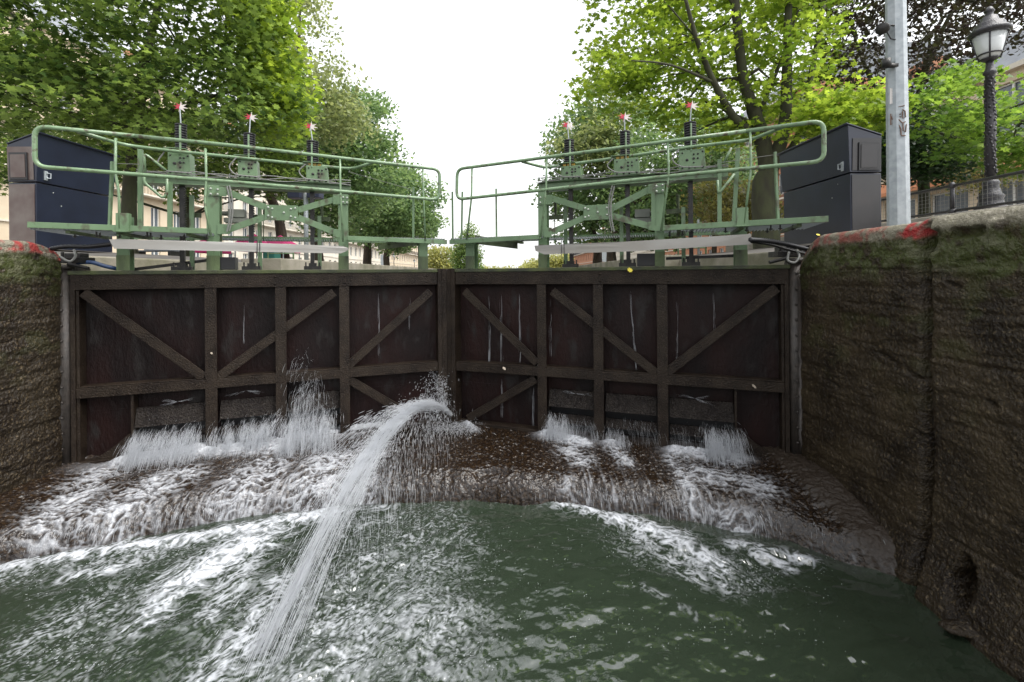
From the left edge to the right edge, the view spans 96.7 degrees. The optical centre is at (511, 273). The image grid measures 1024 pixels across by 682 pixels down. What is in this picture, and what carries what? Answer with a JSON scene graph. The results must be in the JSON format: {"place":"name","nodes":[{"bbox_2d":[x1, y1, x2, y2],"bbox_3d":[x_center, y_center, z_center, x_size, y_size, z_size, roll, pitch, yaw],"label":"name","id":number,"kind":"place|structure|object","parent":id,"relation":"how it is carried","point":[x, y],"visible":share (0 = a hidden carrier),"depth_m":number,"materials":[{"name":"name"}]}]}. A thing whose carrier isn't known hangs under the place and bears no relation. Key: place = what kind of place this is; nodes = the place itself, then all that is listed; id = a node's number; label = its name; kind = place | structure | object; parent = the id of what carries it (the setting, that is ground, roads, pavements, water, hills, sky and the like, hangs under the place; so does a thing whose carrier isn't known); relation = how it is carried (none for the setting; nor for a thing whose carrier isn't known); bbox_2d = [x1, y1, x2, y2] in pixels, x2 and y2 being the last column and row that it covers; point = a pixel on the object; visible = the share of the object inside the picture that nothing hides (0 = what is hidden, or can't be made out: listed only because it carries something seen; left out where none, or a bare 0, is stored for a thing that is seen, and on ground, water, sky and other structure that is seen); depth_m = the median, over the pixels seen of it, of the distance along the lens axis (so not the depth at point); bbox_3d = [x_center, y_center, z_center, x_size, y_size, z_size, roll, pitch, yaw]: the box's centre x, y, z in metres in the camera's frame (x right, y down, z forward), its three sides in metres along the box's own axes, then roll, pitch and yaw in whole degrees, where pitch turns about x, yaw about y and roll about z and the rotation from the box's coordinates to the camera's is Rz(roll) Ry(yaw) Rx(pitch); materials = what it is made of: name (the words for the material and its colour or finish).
{"place":"outdoors","nodes":[
{"label":"outdoors","id":0,"kind":"place"},
{"bbox_2d":[0,3,227,256],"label":"building","id":1,"kind":"structure","parent":0,"point":[155,217],"depth_m":41.00,"materials":[{"name":"stone"}]},
{"bbox_2d":[151,207,158,226],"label":"window","id":2,"kind":"structure","parent":1,"relation":"in","point":[154,212],"depth_m":42.36,"materials":[{"name":"white"}]},
{"bbox_2d":[174,211,178,226],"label":"window","id":3,"kind":"structure","parent":1,"relation":"in","point":[176,219],"depth_m":45.03,"materials":[{"name":"white"}]},
{"bbox_2d":[195,218,198,227],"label":"window","id":4,"kind":"structure","parent":1,"relation":"in","point":[196,219],"depth_m":48.08,"materials":[{"name":"white glass"}]},
{"bbox_2d":[138,240,186,255],"bbox_3d":[-7.670,-0.581,9.925,0.840,0.595,0.550,0,0,0],"label":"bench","id":5,"kind":"object","parent":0,"point":[172,252],"visible":0.31,"depth_m":9.79,"materials":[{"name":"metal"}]},
{"bbox_2d":[223,123,333,261],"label":"building","id":6,"kind":"structure","parent":0,"point":[269,229],"depth_m":60.59,"materials":[{"name":"stone"}]},
{"bbox_2d":[243,228,246,235],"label":"window","id":7,"kind":"structure","parent":6,"relation":"in","point":[244,229],"depth_m":56.59,"materials":[{"name":"white"}]},
{"bbox_2d":[243,202,246,210],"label":"window","id":8,"kind":"structure","parent":6,"relation":"in","point":[244,204],"depth_m":56.76,"materials":[{"name":"white glass"}]},
{"bbox_2d":[333,207,383,264],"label":"building","id":9,"kind":"structure","parent":0,"point":[355,253],"depth_m":97.92,"materials":[{"name":"stone"}]},
{"bbox_2d":[390,246,417,267],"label":"building","id":10,"kind":"structure","parent":0,"point":[405,260],"depth_m":142.42,"materials":[{"name":"stone"}]},
{"bbox_2d":[54,243,811,261],"bbox_3d":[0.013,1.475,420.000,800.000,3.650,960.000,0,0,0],"label":"ground","id":11,"kind":"structure","parent":0,"point":[758,250],"depth_m":7.61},
{"bbox_2d":[0,240,62,493],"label":"stone wall","id":12,"kind":"structure","parent":11,"relation":"on","point":[31,439],"depth_m":4.52,"materials":[{"name":"brown stone"}]},
{"bbox_2d":[56,252,94,269],"bbox_3d":[-4.909,-0.138,5.015,0.703,0.198,0.308,0,0,0],"label":"anchor collar","id":13,"kind":"object","parent":12,"relation":"attached to","point":[82,257],"visible":0.58,"depth_m":4.90,"materials":[{"name":"black metal"}]},
{"bbox_2d":[59,249,76,261],"bbox_3d":[-4.644,-0.195,4.803,0.113,0.150,0.241,0,0,-14],"label":"hose","id":14,"kind":"object","parent":13,"relation":"attached to","point":[72,259],"visible":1,"depth_m":4.73,"materials":[{"name":"grey"}]},
{"bbox_2d":[49,242,111,250],"bbox_3d":[-4.463,-0.288,4.758,0.697,0.086,0.110,0,0,4],"label":"hose","id":15,"kind":"object","parent":12,"relation":"attached to","point":[80,246],"visible":0.95,"depth_m":4.75,"materials":[{"name":"black rubber"}]},
{"bbox_2d":[73,268,90,270],"bbox_3d":[-5.047,1.484,5.090,0.300,3.120,0.450,0,0,0],"label":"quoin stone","id":16,"kind":"object","parent":12,"relation":"attached to","point":[78,269],"visible":0.06,"depth_m":5.18,"materials":[{"name":"grey stone"}]},
{"bbox_2d":[27,103,447,463],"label":"lock gate","id":17,"kind":"structure","parent":12,"relation":"attached to","point":[137,347],"depth_m":5.47,"materials":[{"name":"wood"}]},
{"bbox_2d":[75,260,115,270],"bbox_3d":[-4.583,-0.095,5.023,0.352,0.117,0.050,0,0,-26],"label":"hose","id":18,"kind":"object","parent":17,"relation":"on","point":[99,264],"visible":0.91,"depth_m":5.02,"materials":[{"name":"blue"}]},
{"bbox_2d":[96,422,203,487],"bbox_3d":[-3.842,1.917,4.890,0.940,0.556,0.762,0,0,-29],"label":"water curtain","id":19,"kind":"object","parent":17,"relation":"attached to","point":[134,452],"visible":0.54,"depth_m":5.04,"materials":[{"name":"white liquid"}]},
{"bbox_2d":[198,415,274,466],"bbox_3d":[-3.127,1.927,5.156,0.973,0.524,0.706,0,0,-15],"label":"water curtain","id":20,"kind":"object","parent":17,"relation":"attached to","point":[258,437],"visible":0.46,"depth_m":5.32,"materials":[{"name":"white liquid"}]},
{"bbox_2d":[263,403,343,468],"bbox_3d":[-2.483,1.846,5.261,1.046,0.677,0.912,0,0,-16],"label":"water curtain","id":21,"kind":"object","parent":17,"relation":"attached to","point":[286,441],"visible":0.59,"depth_m":5.44,"materials":[{"name":"white liquid"}]},
{"bbox_2d":[277,350,333,454],"bbox_3d":[-2.466,1.545,5.417,0.719,1.276,0.595,0,0,-36],"label":"water spray","id":22,"kind":"object","parent":17,"relation":"attached to","point":[299,416],"visible":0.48,"depth_m":5.51,"materials":[{"name":"white liquid"}]},
{"bbox_2d":[203,397,452,681],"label":"water jet","id":23,"kind":"object","parent":17,"relation":"attached to","point":[400,419],"visible":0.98,"depth_m":3.32,"materials":[{"name":"white liquid"}]},
{"bbox_2d":[6,132,120,252],"bbox_3d":[-5.799,-0.994,5.947,0.400,1.388,1.144,0,0,0],"label":"control cabinet","id":24,"kind":"object","parent":11,"relation":"on","point":[37,193],"visible":0.82,"depth_m":5.65,"materials":[{"name":"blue metal"}]},
{"bbox_2d":[0,0,324,253],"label":"maple tree","id":25,"kind":"object","parent":11,"relation":"on","point":[263,87],"visible":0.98,"depth_m":7.68,"materials":[{"name":"green plant"}]},
{"bbox_2d":[0,99,329,256],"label":"plane tree","id":26,"kind":"object","parent":11,"relation":"on","point":[216,164],"visible":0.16,"depth_m":12.81,"materials":[{"name":"green plant"}]},
{"bbox_2d":[195,240,230,256],"bbox_3d":[-10.306,-0.785,15.600,0.617,1.050,1.200,0,0,0],"label":"market tent","id":27,"kind":"object","parent":11,"relation":"on","point":[223,252],"visible":0.07,"depth_m":15.76,"materials":[{"name":"pink fabric"}]},
{"bbox_2d":[234,234,266,258],"bbox_3d":[-8.029,-0.780,14.100,0.465,1.000,1.200,0,0,0],"label":"market tent","id":28,"kind":"object","parent":11,"relation":"on","point":[248,242],"visible":0.21,"depth_m":13.57,"materials":[{"name":"pink fabric"}]},
{"bbox_2d":[59,255,446,273],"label":"chamber wall","id":29,"kind":"structure","parent":11,"relation":"on","point":[280,264],"depth_m":9.48,"materials":[{"name":"concrete"}]},
{"bbox_2d":[287,192,323,259],"bbox_3d":[-5.206,-1.305,11.500,0.800,2.000,0.300,0,0,0],"label":"signal pole","id":30,"kind":"object","parent":29,"relation":"on","point":[297,196],"visible":0.37,"depth_m":11.45,"materials":[{"name":"metal"}]},
{"bbox_2d":[263,252,280,257],"bbox_3d":[-7.493,-0.500,14.200,0.400,0.430,0.440,0,0,0],"label":"bin","id":31,"kind":"object","parent":11,"relation":"on","point":[272,255],"visible":0.27,"depth_m":14.00,"materials":[{"name":"teal plastic"}]},
{"bbox_2d":[267,252,293,258],"bbox_3d":[-6.357,-0.561,12.500,0.743,0.532,0.044,0,0,0],"label":"barrier","id":32,"kind":"object","parent":11,"relation":"on","point":[268,253],"visible":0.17,"depth_m":12.48,"materials":[{"name":"green paint"}]},
{"bbox_2d":[266,235,299,258],"bbox_3d":[-7.930,-0.806,15.600,0.804,1.050,1.200,0,0,0],"label":"market tent","id":33,"kind":"object","parent":11,"relation":"on","point":[279,242],"visible":0.19,"depth_m":15.18,"materials":[{"name":"pink fabric"}]},
{"bbox_2d":[255,0,383,258],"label":"plane tree","id":34,"kind":"object","parent":11,"relation":"on","point":[338,107],"visible":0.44,"depth_m":14.59,"materials":[{"name":"green plant"}]},
{"bbox_2d":[259,83,416,260],"bbox_3d":[-8.584,-4.689,21.207,8.858,8.860,6.908,0,0,0],"label":"plane tree","id":35,"kind":"object","parent":11,"relation":"on","point":[358,149],"visible":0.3,"depth_m":19.68,"materials":[{"name":"green plant"}]},
{"bbox_2d":[380,255,389,264],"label":"notice panel","id":36,"kind":"object","parent":11,"relation":"on","point":[381,258],"visible":0.25,"depth_m":44.94,"materials":[{"name":"metal"}]},
{"bbox_2d":[335,161,450,263],"bbox_3d":[-8.141,-4.127,30.775,8.492,7.717,7.491,0,0,0],"label":"plane tree","id":37,"kind":"object","parent":11,"relation":"on","point":[396,217],"visible":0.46,"depth_m":29.14,"materials":[{"name":"green plant"}]},
{"bbox_2d":[374,201,437,265],"bbox_3d":[-9.382,-3.459,38.430,6.424,6.445,6.661,0,0,-20],"label":"plane tree","id":38,"kind":"object","parent":11,"relation":"on","point":[389,252],"visible":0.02,"depth_m":37.78,"materials":[{"name":"green plant"}]},
{"bbox_2d":[428,244,454,268],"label":"broadleaf tree","id":39,"kind":"object","parent":11,"relation":"on","point":[435,256],"visible":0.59,"depth_m":83.52,"materials":[{"name":"green plant"}]},
{"bbox_2d":[0,420,896,575],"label":"sill","id":40,"kind":"structure","parent":11,"relation":"on","point":[794,496],"depth_m":4.61,"materials":[{"name":"brown stone"}]},
{"bbox_2d":[307,394,444,456],"bbox_3d":[-1.636,1.906,5.467,1.823,0.789,0.495,0,0,-24],"label":"water spray","id":41,"kind":"object","parent":40,"relation":"on","point":[371,425],"visible":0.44,"depth_m":5.48,"materials":[{"name":"white liquid"}]},
{"bbox_2d":[409,371,460,445],"bbox_3d":[-0.981,1.676,5.740,0.641,0.948,0.574,0,0,-39],"label":"water spray","id":42,"kind":"object","parent":40,"relation":"on","point":[440,390],"visible":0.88,"depth_m":5.81,"materials":[{"name":"white liquid"}]},
{"bbox_2d":[419,420,494,437],"bbox_3d":[-0.702,2.038,5.869,1.024,0.256,0.606,0,0,0],"label":"water spray","id":43,"kind":"object","parent":40,"relation":"on","point":[462,428],"visible":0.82,"depth_m":5.89,"materials":[{"name":"white liquid"}]},
{"bbox_2d":[447,221,485,268],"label":"poplar tree","id":44,"kind":"object","parent":11,"relation":"on","point":[458,253],"visible":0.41,"depth_m":61.12,"materials":[{"name":"green plant"}]},
{"bbox_2d":[482,265,516,268],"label":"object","id":45,"kind":"object","parent":11,"relation":"on","point":[486,267],"visible":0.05,"depth_m":187.58,"materials":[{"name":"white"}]},
{"bbox_2d":[518,254,568,267],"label":"broadleaf tree","id":46,"kind":"object","parent":11,"relation":"on","point":[556,261],"visible":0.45,"depth_m":72.99,"materials":[{"name":"green plant"}]},
{"bbox_2d":[528,48,663,263],"bbox_3d":[4.287,-5.258,21.374,7.136,9.761,7.654,0,0,0],"label":"plane tree","id":47,"kind":"object","parent":11,"relation":"on","point":[585,135],"visible":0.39,"depth_m":19.68,"materials":[{"name":"green plant"}]},
{"bbox_2d":[602,252,606,261],"bbox_3d":[6.481,-1.231,31.995,0.900,1.650,0.110,0,0,0],"label":"notice panel","id":48,"kind":"object","parent":11,"relation":"on","point":[604,254],"visible":0.11,"depth_m":31.94,"materials":[{"name":"metal"}]},
{"bbox_2d":[562,250,802,267],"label":"chamber wall","id":49,"kind":"structure","parent":11,"relation":"on","point":[762,258],"depth_m":7.82,"materials":[{"name":"concrete"}]},
{"bbox_2d":[768,247,805,263],"bbox_3d":[3.115,-0.208,4.995,0.726,0.198,0.245,0,0,-9],"label":"anchor collar","id":50,"kind":"object","parent":49,"relation":"attached to","point":[779,252],"visible":0.54,"depth_m":4.88,"materials":[{"name":"black metal"}]},
{"bbox_2d":[596,102,772,261],"bbox_3d":[6.598,-3.791,17.669,6.434,6.773,7.545,0,0,25],"label":"plane tree","id":51,"kind":"object","parent":11,"relation":"on","point":[644,201],"visible":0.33,"depth_m":16.14,"materials":[{"name":"green plant"}]},
{"bbox_2d":[677,237,706,254],"bbox_3d":[4.550,-0.655,11.500,0.743,0.532,0.044,0,0,0],"label":"barrier","id":52,"kind":"object","parent":11,"relation":"on","point":[695,247],"visible":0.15,"depth_m":11.49,"materials":[{"name":"green paint"}]},
{"bbox_2d":[697,219,699,254],"bbox_3d":[4.918,-0.918,12.000,0.065,1.050,0.065,0,0,-22],"label":"bollard post","id":53,"kind":"object","parent":11,"relation":"on","point":[698,249],"visible":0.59,"depth_m":11.97,"materials":[{"name":"metal"}]},
{"bbox_2d":[558,0,869,248],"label":"maple tree","id":54,"kind":"object","parent":11,"relation":"on","point":[637,81],"visible":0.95,"depth_m":9.32,"materials":[{"name":"green plant"}]},
{"bbox_2d":[679,165,783,252],"bbox_3d":[7.071,-1.831,14.046,4.666,2.847,3.031,0,0,-26],"label":"bush","id":55,"kind":"object","parent":11,"relation":"on","point":[710,209],"visible":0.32,"depth_m":13.32,"materials":[{"name":"green plant"}]},
{"bbox_2d":[777,123,881,246],"bbox_3d":[4.086,-1.069,5.962,0.430,1.368,1.414,0,0,0],"label":"control cabinet","id":56,"kind":"object","parent":11,"relation":"on","point":[839,185],"visible":0.77,"depth_m":5.51,"materials":[{"name":"black metal"}]},
{"bbox_2d":[726,203,1023,251],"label":"raised bed","id":57,"kind":"object","parent":11,"relation":"on","point":[750,246],"visible":0.07,"depth_m":6.80,"materials":[{"name":"stone"}]},
{"bbox_2d":[774,57,1023,183],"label":"maple tree","id":58,"kind":"object","parent":57,"relation":"on","point":[842,106],"visible":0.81,"depth_m":8.27,"materials":[{"name":"green plant"}]},
{"bbox_2d":[794,0,1023,217],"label":"plum tree","id":59,"kind":"object","parent":57,"relation":"on","point":[924,174],"visible":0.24,"depth_m":11.32,"materials":[{"name":"purple plant"}]},
{"bbox_2d":[881,170,1023,221],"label":"railing","id":60,"kind":"object","parent":57,"relation":"on","point":[951,186],"visible":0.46,"depth_m":6.38,"materials":[{"name":"black metal"}]},
{"bbox_2d":[967,6,1012,209],"bbox_3d":[6.515,-2.247,6.200,0.443,2.780,0.443,0,0,0],"label":"street lamp","id":61,"kind":"object","parent":57,"relation":"on","point":[987,36],"visible":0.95,"depth_m":6.15,"materials":[{"name":"black metal"}]},
{"bbox_2d":[799,205,1023,681],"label":"stone wall","id":62,"kind":"structure","parent":11,"relation":"on","point":[912,373],"depth_m":3.25,"materials":[{"name":"brown stone"}]},
{"bbox_2d":[447,100,828,455],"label":"lock gate","id":63,"kind":"structure","parent":62,"relation":"attached to","point":[728,338],"depth_m":5.50,"materials":[{"name":"wood"}]},
{"bbox_2d":[488,331,490,359],"bbox_3d":[-0.307,0.747,6.171,0.037,0.917,0.003,0,0,19],"label":"water trickle","id":64,"kind":"object","parent":63,"relation":"on","point":[489,344],"visible":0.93,"depth_m":6.17,"materials":[{"name":"white liquid"}]},
{"bbox_2d":[519,296,520,362],"bbox_3d":[0.102,0.721,6.028,0.037,0.913,0.002,0,0,19],"label":"water trickle","id":65,"kind":"object","parent":63,"relation":"on","point":[519,335],"visible":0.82,"depth_m":6.03,"materials":[{"name":"white liquid"}]},
{"bbox_2d":[541,413,573,446],"bbox_3d":[0.566,1.934,5.505,0.624,0.445,0.550,0,0,29],"label":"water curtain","id":66,"kind":"object","parent":63,"relation":"attached to","point":[562,429],"visible":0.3,"depth_m":5.64,"materials":[{"name":"white liquid"}]},
{"bbox_2d":[567,419,600,441],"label":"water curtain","id":67,"kind":"object","parent":63,"relation":"attached to","point":[583,430],"visible":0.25,"depth_m":5.59,"materials":[{"name":"white liquid"}]},
{"bbox_2d":[599,426,632,460],"bbox_3d":[1.204,1.978,5.262,0.520,0.345,0.630,0,0,0],"label":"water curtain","id":68,"kind":"object","parent":63,"relation":"attached to","point":[617,442],"visible":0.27,"depth_m":5.40,"materials":[{"name":"white liquid"}]},
{"bbox_2d":[630,299,636,369],"bbox_3d":[1.481,0.694,5.546,0.084,0.966,0.002,0,0,19],"label":"water trickle","id":69,"kind":"object","parent":63,"relation":"on","point":[633,335],"visible":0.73,"depth_m":5.55,"materials":[{"name":"white liquid"}]},
{"bbox_2d":[622,418,667,447],"bbox_3d":[1.548,1.929,5.316,0.659,0.436,0.280,0,0,21],"label":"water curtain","id":70,"kind":"object","parent":63,"relation":"attached to","point":[643,435],"visible":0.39,"depth_m":5.39,"materials":[{"name":"white liquid"}]},
{"bbox_2d":[670,430,700,448],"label":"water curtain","id":71,"kind":"object","parent":63,"relation":"attached to","point":[686,442],"visible":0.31,"depth_m":5.22,"materials":[{"name":"white liquid"}]},
{"bbox_2d":[699,425,759,484],"bbox_3d":[2.288,1.885,4.792,0.719,0.513,0.723,0,0,20],"label":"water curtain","id":72,"kind":"object","parent":63,"relation":"attached to","point":[717,445],"visible":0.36,"depth_m":4.95,"materials":[{"name":"white liquid"}]},
{"bbox_2d":[750,242,804,254],"bbox_3d":[2.763,-0.270,4.763,0.758,0.146,0.106,0,0,-20],"label":"hose","id":73,"kind":"object","parent":62,"relation":"attached to","point":[785,248],"visible":0.84,"depth_m":4.81,"materials":[{"name":"black rubber"}]},
{"bbox_2d":[748,237,808,250],"bbox_3d":[2.731,-0.300,4.644,0.734,0.146,0.063,0,0,-16],"label":"hose","id":74,"kind":"object","parent":62,"relation":"attached to","point":[779,242],"visible":1,"depth_m":4.62,"materials":[{"name":"black rubber"}]},
{"bbox_2d":[786,249,800,263],"bbox_3d":[2.935,-0.190,4.727,0.193,0.171,0.100,0,0,-25],"label":"shackle","id":75,"kind":"object","parent":62,"relation":"hanging from","point":[797,259],"visible":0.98,"depth_m":4.70,"materials":[{"name":"grey metal"}]},
{"bbox_2d":[875,0,910,225],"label":"steel pole","id":76,"kind":"object","parent":62,"relation":"on","point":[893,29],"visible":0.87,"depth_m":3.94,"materials":[{"name":"grey metal"}]},
{"bbox_2d":[0,500,1018,681],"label":"water","id":77,"kind":"structure","parent":0,"point":[441,615],"depth_m":3.22,"materials":[{"name":"green liquid"}]},
{"bbox_2d":[315,401,472,608],"bbox_3d":[-1.040,1.884,4.494,0.908,0.987,2.692,0,0,6],"label":"water spray","id":78,"kind":"object","parent":77,"relation":"on","point":[384,460],"visible":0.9,"depth_m":4.26,"materials":[{"name":"white liquid"}]},
{"bbox_2d":[25,519,845,672],"bbox_3d":[-0.605,2.357,3.562,6.702,0.042,1.752,0,0,0],"label":"water spray","id":79,"kind":"object","parent":77,"relation":"on","point":[349,608],"visible":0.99,"depth_m":3.11,"materials":[{"name":"white liquid"}]},
{"bbox_2d":[21,482,884,560],"bbox_3d":[-0.752,2.241,4.096,7.485,0.272,1.282,0,0,0],"label":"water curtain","id":80,"kind":"object","parent":77,"relation":"on","point":[166,510],"visible":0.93,"depth_m":4.29,"materials":[{"name":"white liquid"}]},
{"bbox_2d":[36,0,1023,268],"label":"sky","id":81,"kind":"structure","parent":0,"point":[473,82],"materials":[{"name":"white"}]},
{"bbox_2d":[574,228,603,264],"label":"building","id":82,"kind":"structure","parent":0,"point":[583,258],"depth_m":152.56,"materials":[{"name":"orange brick"}]},
{"bbox_2d":[604,227,654,259],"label":"building","id":83,"kind":"structure","parent":0,"point":[633,254],"depth_m":89.03,"materials":[{"name":"stone"}]},
{"bbox_2d":[665,41,950,254],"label":"building","id":84,"kind":"structure","parent":0,"point":[719,248],"depth_m":39.74,"materials":[{"name":"orange brick"}]},
{"bbox_2d":[779,174,782,194],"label":"window","id":85,"kind":"structure","parent":84,"relation":"in","point":[780,183],"depth_m":40.96,"materials":[{"name":"white glass"}]},
{"bbox_2d":[872,30,1023,222],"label":"building","id":86,"kind":"structure","parent":0,"point":[1015,63],"depth_m":22.82,"materials":[{"name":"stone"}]},
{"bbox_2d":[910,198,914,218],"bbox_3d":[24.191,-2.836,28.143,0.110,3.380,2.180,0,0,0],"label":"window","id":87,"kind":"structure","parent":86,"relation":"in","point":[912,204],"depth_m":27.49,"materials":[{"name":"white glass"}]},
{"bbox_2d":[933,189,967,215],"bbox_3d":[24.191,-2.836,25.000,0.110,3.380,2.180,0,0,0],"label":"window","id":88,"kind":"structure","parent":86,"relation":"in","point":[965,195],"depth_m":25.28,"materials":[{"name":"white glass"}]},
{"bbox_2d":[881,154,1020,196],"bbox_3d":[23.355,-5.278,25.000,1.000,1.050,21.600,0,0,0],"label":"awning","id":89,"kind":"object","parent":86,"relation":"attached to","point":[883,190],"depth_m":26.01,"materials":[{"name":"orange fabric"}]},
{"bbox_2d":[995,78,1023,137],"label":"window","id":90,"kind":"structure","parent":86,"relation":"in","point":[1008,87],"depth_m":21.86,"materials":[{"name":"white"}]},
{"bbox_2d":[1000,180,1023,204],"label":"window","id":91,"kind":"structure","parent":86,"relation":"in","point":[1020,189],"depth_m":21.85,"materials":[{"name":"white glass"}]},
{"label":"road","id":92,"kind":"structure","parent":0,"visible":0},
{"bbox_2d":[935,136,1023,195],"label":"bush","id":93,"kind":"object","parent":92,"relation":"on","point":[977,186],"visible":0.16,"depth_m":14.36,"materials":[{"name":"green plant"}]}
]}

